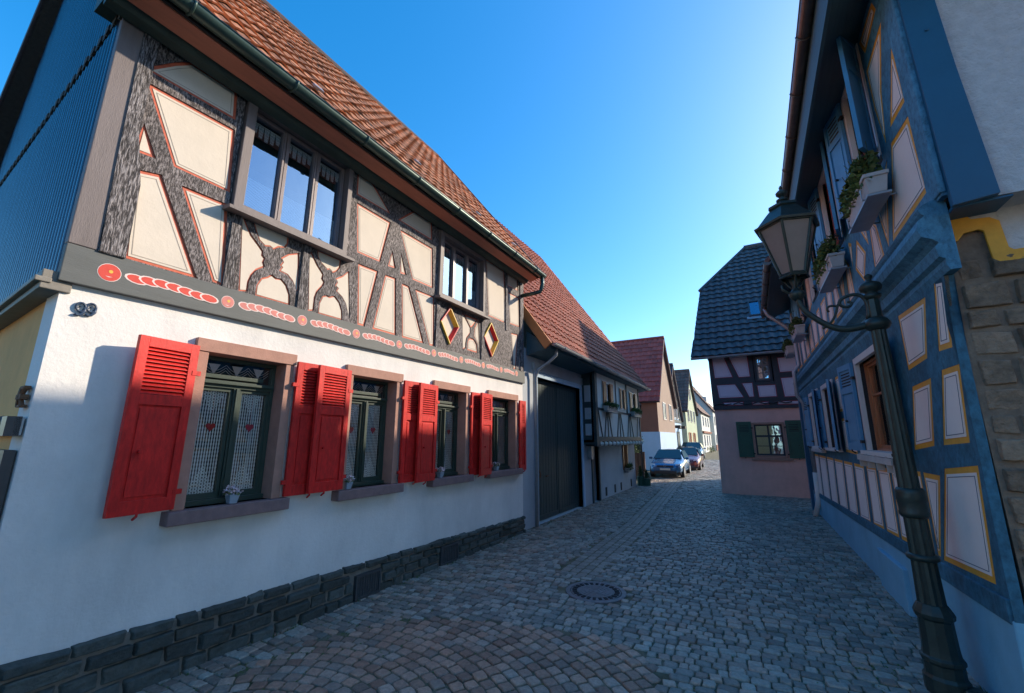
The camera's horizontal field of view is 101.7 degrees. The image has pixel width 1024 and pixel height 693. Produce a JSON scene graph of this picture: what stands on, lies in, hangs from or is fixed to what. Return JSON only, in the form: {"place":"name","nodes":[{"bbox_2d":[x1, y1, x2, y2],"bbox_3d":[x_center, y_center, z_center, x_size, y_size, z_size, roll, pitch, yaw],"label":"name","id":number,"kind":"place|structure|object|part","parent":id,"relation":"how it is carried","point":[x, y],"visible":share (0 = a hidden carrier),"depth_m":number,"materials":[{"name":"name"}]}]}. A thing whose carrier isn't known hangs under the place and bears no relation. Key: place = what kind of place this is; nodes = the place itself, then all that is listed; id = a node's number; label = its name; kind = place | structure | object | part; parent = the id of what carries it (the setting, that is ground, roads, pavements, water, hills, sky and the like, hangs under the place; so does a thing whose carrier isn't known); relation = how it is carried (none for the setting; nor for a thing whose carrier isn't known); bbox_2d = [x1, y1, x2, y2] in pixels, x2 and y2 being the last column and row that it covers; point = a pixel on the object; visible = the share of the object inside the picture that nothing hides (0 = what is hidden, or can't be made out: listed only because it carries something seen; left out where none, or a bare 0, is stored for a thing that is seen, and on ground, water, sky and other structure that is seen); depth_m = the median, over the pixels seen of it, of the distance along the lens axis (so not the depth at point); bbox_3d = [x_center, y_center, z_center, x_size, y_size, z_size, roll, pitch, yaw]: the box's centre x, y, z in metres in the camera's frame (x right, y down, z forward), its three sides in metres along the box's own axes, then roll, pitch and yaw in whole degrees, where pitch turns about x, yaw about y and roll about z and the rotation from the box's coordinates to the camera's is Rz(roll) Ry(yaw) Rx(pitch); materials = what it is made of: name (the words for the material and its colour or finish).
{"place":"outdoors","nodes":[
{"label":"outdoors","id":0,"kind":"place"},
{"bbox_2d":[0,0,798,405],"label":"sky","id":1,"kind":"structure","parent":0,"point":[636,147],"materials":[{"name":"blue"}]},
{"bbox_2d":[158,450,968,692],"bbox_3d":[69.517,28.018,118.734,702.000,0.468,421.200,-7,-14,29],"label":"ground","id":2,"kind":"structure","parent":0,"point":[714,455],"depth_m":4.36,"materials":[{"name":"grey stone"}]},
{"bbox_2d":[0,0,546,692],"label":"timbered house","id":3,"kind":"structure","parent":2,"relation":"on","point":[304,244],"depth_m":4.44,"materials":[{"name":"white paint"}]},
{"bbox_2d":[206,399,214,431],"bbox_3d":[-3.074,0.683,4.277,0.007,0.379,0.088,-7,-14,29],"label":"heart ornament","id":4,"kind":"object","parent":3,"relation":"hanging from","point":[209,427],"visible":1,"depth_m":4.25,"materials":[{"name":"red fabric"}]},
{"bbox_2d":[159,337,297,526],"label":"window","id":5,"kind":"structure","parent":3,"relation":"in","point":[214,460],"depth_m":4.43,"materials":[{"name":"stone"}]},
{"bbox_2d":[223,485,243,503],"bbox_3d":[-2.789,1.469,4.158,0.161,0.182,0.180,-7,-14,29],"label":"flower pot","id":6,"kind":"object","parent":3,"relation":"on","point":[231,497],"visible":1,"depth_m":4.13,"materials":[{"name":"white ceramic"}]},
{"bbox_2d":[245,403,253,431],"bbox_3d":[-2.883,0.755,4.605,0.007,0.379,0.088,-7,-14,29],"label":"heart ornament","id":7,"kind":"object","parent":3,"relation":"hanging from","point":[248,427],"visible":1,"depth_m":4.57,"materials":[{"name":"red fabric"}]},
{"bbox_2d":[222,100,354,262],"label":"window","id":8,"kind":"structure","parent":3,"relation":"in","point":[263,201],"depth_m":5.19,"materials":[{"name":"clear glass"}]},
{"bbox_2d":[245,364,403,501],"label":"window","id":9,"kind":"structure","parent":3,"relation":"in","point":[390,404],"depth_m":5.94,"materials":[{"name":"stone"}]},
{"bbox_2d":[343,475,354,488],"bbox_3d":[-2.096,1.727,5.328,0.148,0.183,0.194,-7,-14,29],"label":"flower pot","id":10,"kind":"object","parent":3,"relation":"on","point":[348,482],"visible":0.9,"depth_m":5.30,"materials":[{"name":"white ceramic"}]},
{"bbox_2d":[352,380,473,486],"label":"window","id":11,"kind":"structure","parent":3,"relation":"in","point":[460,426],"depth_m":7.51,"materials":[{"name":"stone"}]},
{"bbox_2d":[436,467,444,477],"bbox_3d":[-1.181,2.074,6.899,0.141,0.182,0.186,-7,-14,29],"label":"flower pot","id":12,"kind":"object","parent":3,"relation":"on","point":[440,473],"visible":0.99,"depth_m":6.86,"materials":[{"name":"white ceramic"}]},
{"bbox_2d":[433,230,490,319],"bbox_3d":[-0.973,-1.331,8.068,0.316,1.316,1.603,-7,-14,29],"label":"window","id":13,"kind":"structure","parent":3,"relation":"in","point":[462,302],"depth_m":8.14,"materials":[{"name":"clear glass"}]},
{"bbox_2d":[435,390,522,478],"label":"window","id":14,"kind":"structure","parent":3,"relation":"in","point":[510,413],"depth_m":9.13,"materials":[{"name":"stone"}]},
{"bbox_2d":[492,462,499,470],"bbox_3d":[-0.320,2.402,8.384,0.158,0.181,0.181,-7,-14,29],"label":"flower pot","id":15,"kind":"object","parent":3,"relation":"on","point":[496,465],"visible":0.98,"depth_m":8.35,"materials":[{"name":"white ceramic"}]},
{"bbox_2d":[136,460,980,692],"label":"cobblestones","id":16,"kind":"structure","parent":2,"relation":"on","point":[516,557],"depth_m":4.69,"materials":[{"name":"grey stone"}]},
{"bbox_2d":[139,516,987,692],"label":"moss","id":17,"kind":"object","parent":16,"relation":"on","point":[292,653],"visible":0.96,"depth_m":4.62,"materials":[{"name":"green plant"}]},
{"bbox_2d":[637,465,644,485],"bbox_3d":[5.601,5.612,18.173,0.386,0.852,0.360,-7,-14,29],"label":"potted shrub","id":18,"kind":"object","parent":16,"relation":"on","point":[640,479],"visible":1,"depth_m":18.05,"materials":[{"name":"green plant"}]},
{"bbox_2d":[639,402,644,475],"bbox_3d":[6.034,4.441,19.494,0.304,3.709,0.263,-7,-14,29],"label":"slender lamp","id":19,"kind":"object","parent":16,"relation":"on","point":[640,405],"visible":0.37,"depth_m":19.32,"materials":[{"name":"black metal"}]},
{"bbox_2d":[644,469,651,485],"bbox_3d":[5.832,5.672,18.104,0.366,0.705,0.391,11,-16,-40],"label":"potted shrub","id":20,"kind":"object","parent":16,"relation":"on","point":[647,480],"visible":0.99,"depth_m":17.96,"materials":[{"name":"green plant"}]},
{"bbox_2d":[754,186,984,692],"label":"street lamp","id":21,"kind":"object","parent":16,"relation":"on","point":[785,231],"visible":1,"depth_m":3.70,"materials":[{"name":"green metal"}]},
{"bbox_2d":[494,217,650,529],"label":"barn house","id":22,"kind":"structure","parent":2,"relation":"on","point":[580,442],"depth_m":12.69,"materials":[{"name":"paint"}]},
{"bbox_2d":[591,446,601,502],"bbox_3d":[2.650,4.016,13.661,0.248,2.047,0.772,-7,-14,29],"label":"door","id":23,"kind":"structure","parent":22,"relation":"in","point":[597,462],"depth_m":13.75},
{"bbox_2d":[601,380,613,403],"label":"window","id":24,"kind":"structure","parent":22,"relation":"in","point":[606,388],"depth_m":14.11,"materials":[{"name":"white wood"}]},
{"bbox_2d":[603,400,618,412],"bbox_3d":[3.336,2.000,13.958,0.298,0.402,1.265,-7,-14,29],"label":"flower box","id":25,"kind":"object","parent":22,"relation":"attached to","point":[611,407],"visible":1,"depth_m":13.70,"materials":[{"name":"plastic"}]},
{"bbox_2d":[618,387,625,410],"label":"window","id":26,"kind":"structure","parent":22,"relation":"in","point":[621,392],"depth_m":15.58,"materials":[{"name":"white wood"}]},
{"bbox_2d":[622,445,627,469],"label":"window","id":27,"kind":"structure","parent":22,"relation":"in","point":[624,447],"depth_m":16.97,"materials":[{"name":"orange wood"}]},
{"bbox_2d":[624,463,633,471],"bbox_3d":[4.676,4.788,16.612,0.291,0.407,0.676,-7,-14,29],"label":"flower box","id":28,"kind":"object","parent":22,"relation":"attached to","point":[629,467],"visible":1,"depth_m":16.46,"materials":[{"name":"plastic"}]},
{"bbox_2d":[628,391,637,412],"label":"window","id":29,"kind":"structure","parent":22,"relation":"in","point":[632,397],"depth_m":16.79,"materials":[{"name":"white wood"}]},
{"bbox_2d":[630,406,642,417],"bbox_3d":[5.073,2.643,16.936,0.298,0.430,1.273,-7,-14,29],"label":"flower box","id":30,"kind":"object","parent":22,"relation":"attached to","point":[636,412],"visible":1,"depth_m":16.65,"materials":[{"name":"plastic"}]},
{"bbox_2d":[566,581,626,603],"bbox_3d":[1.113,3.269,5.538,0.796,0.052,0.796,-7,-14,29],"label":"manhole cover","id":31,"kind":"object","parent":2,"relation":"on","point":[596,592],"visible":0.99,"depth_m":5.48,"materials":[{"name":"metal"}]},
{"bbox_2d":[634,436,643,453],"bbox_3d":[6.604,5.909,22.967,1.297,2.341,1.283,-7,-14,29],"label":"garden shrub","id":32,"kind":"object","parent":2,"relation":"on","point":[636,449],"visible":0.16,"depth_m":23.04,"materials":[{"name":"green plant"}]},
{"bbox_2d":[635,452,645,479],"bbox_3d":[5.290,6.049,21.298,2.984,1.346,0.117,-7,-14,29],"label":"wooden fence","id":33,"kind":"object","parent":2,"relation":"on","point":[638,459],"visible":0.12,"depth_m":20.68,"materials":[{"name":"brown wood"}]},
{"bbox_2d":[611,336,677,469],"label":"red roofed house","id":34,"kind":"structure","parent":2,"relation":"on","point":[646,359],"depth_m":28.46,"materials":[{"name":"tile"}]},
{"bbox_2d":[662,402,666,419],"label":"window","id":35,"kind":"structure","parent":34,"relation":"in","point":[663,404],"depth_m":28.25,"materials":[{"name":"white wood"}]},
{"bbox_2d":[668,404,672,420],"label":"window","id":36,"kind":"structure","parent":34,"relation":"in","point":[670,408],"depth_m":30.24,"materials":[{"name":"white wood"}]},
{"bbox_2d":[649,449,690,477],"bbox_3d":[8.860,6.443,23.261,2.065,1.412,4.040,-7,-14,29],"label":"parked car","id":37,"kind":"object","parent":2,"relation":"on","point":[670,461],"visible":1,"depth_m":22.19,"materials":[{"name":"blue paint"}]},
{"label":"side window","id":38,"kind":"part","parent":37,"relation":"part of","materials":[{"name":"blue glass"}]},
{"bbox_2d":[669,363,685,446],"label":"blue gabled house","id":39,"kind":"structure","parent":2,"relation":"on","point":[678,417],"depth_m":36.64,"materials":[{"name":"paint"}]},
{"bbox_2d":[677,431,680,446],"bbox_3d":[14.373,8.443,35.809,0.059,2.223,1.404,-7,-14,29],"label":"door","id":40,"kind":"structure","parent":39,"relation":"in","point":[678,433],"depth_m":35.73,"materials":[{"name":"white"}]},
{"bbox_2d":[674,369,697,441],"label":"green gabled house","id":41,"kind":"structure","parent":2,"relation":"on","point":[687,399],"depth_m":41.83,"materials":[{"name":"green paint"}]},
{"bbox_2d":[688,432,691,441],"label":"window","id":42,"kind":"structure","parent":41,"relation":"in","point":[690,434],"depth_m":39.92,"materials":[{"name":"orange wood"}]},
{"bbox_2d":[676,447,703,469],"bbox_3d":[11.459,7.265,27.148,2.065,1.412,4.048,-7,-14,29],"label":"parked car","id":43,"kind":"object","parent":2,"relation":"on","point":[695,455],"visible":0.41,"depth_m":26.29,"materials":[{"name":"red paint"}]},
{"bbox_2d":[681,442,705,459],"bbox_3d":[15.218,8.818,35.122,2.212,1.513,4.348,-7,-14,29],"label":"parked car","id":44,"kind":"object","parent":2,"relation":"on","point":[695,444],"visible":0.31,"depth_m":34.81,"materials":[{"name":"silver metal"}]},
{"bbox_2d":[696,402,711,452],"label":"white eaves house","id":45,"kind":"structure","parent":2,"relation":"on","point":[703,428],"depth_m":47.58,"materials":[{"name":"white paint"}]},
{"bbox_2d":[693,386,717,450],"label":"dormered house","id":46,"kind":"structure","parent":2,"relation":"on","point":[703,403],"depth_m":56.05,"materials":[{"name":"white paint"}]},
{"bbox_2d":[707,445,714,452],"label":"roadside shrub","id":47,"kind":"object","parent":2,"relation":"on","point":[712,449],"visible":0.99,"depth_m":46.51,"materials":[{"name":"green plant"}]},
{"bbox_2d":[691,242,809,497],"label":"pink house","id":48,"kind":"structure","parent":2,"relation":"on","point":[737,343],"depth_m":15.76,"materials":[{"name":"paint"}]},
{"bbox_2d":[752,354,772,381],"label":"window","id":49,"kind":"structure","parent":48,"relation":"in","point":[767,356],"depth_m":15.60,"materials":[{"name":"brown glass"}]},
{"bbox_2d":[751,422,793,460],"bbox_3d":[9.327,3.423,15.073,1.275,1.334,0.222,-7,-14,29],"label":"window","id":50,"kind":"structure","parent":48,"relation":"in","point":[780,457],"depth_m":15.02,"materials":[{"name":"wood"}]},
{"bbox_2d":[760,0,1023,692],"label":"blue timbered house","id":51,"kind":"structure","parent":2,"relation":"on","point":[924,99],"depth_m":3.63,"materials":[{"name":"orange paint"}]},
{"bbox_2d":[781,336,795,358],"bbox_3d":[8.305,0.001,12.461,0.403,0.573,0.934,-7,-14,29],"label":"flower box","id":52,"kind":"object","parent":51,"relation":"attached to","point":[787,347],"visible":0.99,"depth_m":12.23,"materials":[{"name":"plastic"}]},
{"bbox_2d":[788,313,809,342],"bbox_3d":[7.087,-0.472,10.313,0.399,0.571,1.164,-7,-14,29],"label":"flower box","id":53,"kind":"object","parent":51,"relation":"attached to","point":[796,327],"visible":1,"depth_m":10.00,"materials":[{"name":"plastic"}]},
{"bbox_2d":[799,281,806,323],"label":"window","id":54,"kind":"structure","parent":51,"relation":"in","point":[803,318],"depth_m":10.59,"materials":[{"name":"white wood"}]},
{"bbox_2d":[798,397,814,509],"bbox_3d":[8.585,3.010,11.874,0.371,3.218,1.112,-7,-14,29],"label":"drainpipe","id":55,"kind":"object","parent":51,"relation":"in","point":[807,454],"depth_m":12.18,"materials":[{"name":"grey metal"}]},
{"bbox_2d":[808,251,819,301],"bbox_3d":[6.351,-1.791,8.755,0.157,1.468,0.996,-7,-14,28],"label":"window","id":56,"kind":"structure","parent":51,"relation":"in","point":[813,296],"depth_m":9.02,"materials":[{"name":"white wood"}]},
{"bbox_2d":[808,388,824,449],"bbox_3d":[7.507,1.798,10.221,0.243,1.386,1.756,-7,-14,28],"label":"window","id":57,"kind":"structure","parent":51,"relation":"in","point":[816,446],"depth_m":10.83,"materials":[{"name":"white wood"}]},
{"bbox_2d":[817,153,843,251],"bbox_3d":[5.183,-2.249,6.677,0.180,1.468,1.055,-7,-14,28],"label":"window","id":58,"kind":"structure","parent":51,"relation":"in","point":[827,221],"depth_m":7.07,"materials":[{"name":"white wood"}]},
{"bbox_2d":[811,233,850,293],"bbox_3d":[4.910,-1.318,6.464,0.380,0.657,1.286,-7,-14,29],"label":"flower box","id":59,"kind":"object","parent":51,"relation":"attached to","point":[829,268],"visible":1,"depth_m":6.14,"materials":[{"name":"plastic"}]},
{"bbox_2d":[820,379,842,451],"bbox_3d":[6.508,1.417,8.440,0.265,1.363,1.581,-7,-14,28],"label":"window","id":60,"kind":"structure","parent":51,"relation":"in","point":[823,387],"depth_m":8.92,"materials":[{"name":"white wood"}]},
{"bbox_2d":[840,43,882,168],"bbox_3d":[4.166,-2.644,4.889,0.180,1.468,0.961,-7,-14,28],"label":"window","id":61,"kind":"structure","parent":51,"relation":"in","point":[844,103],"depth_m":5.24,"materials":[{"name":"white wood"}]},
{"bbox_2d":[837,141,896,233],"bbox_3d":[3.808,-1.725,4.515,0.370,0.658,0.993,-7,-14,29],"label":"flower box","id":62,"kind":"object","parent":51,"relation":"attached to","point":[864,196],"visible":0.99,"depth_m":4.29,"materials":[{"name":"plastic"}]},
{"bbox_2d":[852,345,892,457],"bbox_3d":[4.843,0.736,5.521,0.265,1.386,1.581,-7,-14,28],"label":"window","id":63,"kind":"structure","parent":51,"relation":"in","point":[870,367],"depth_m":5.93,"materials":[{"name":"brown wood"}]}
]}

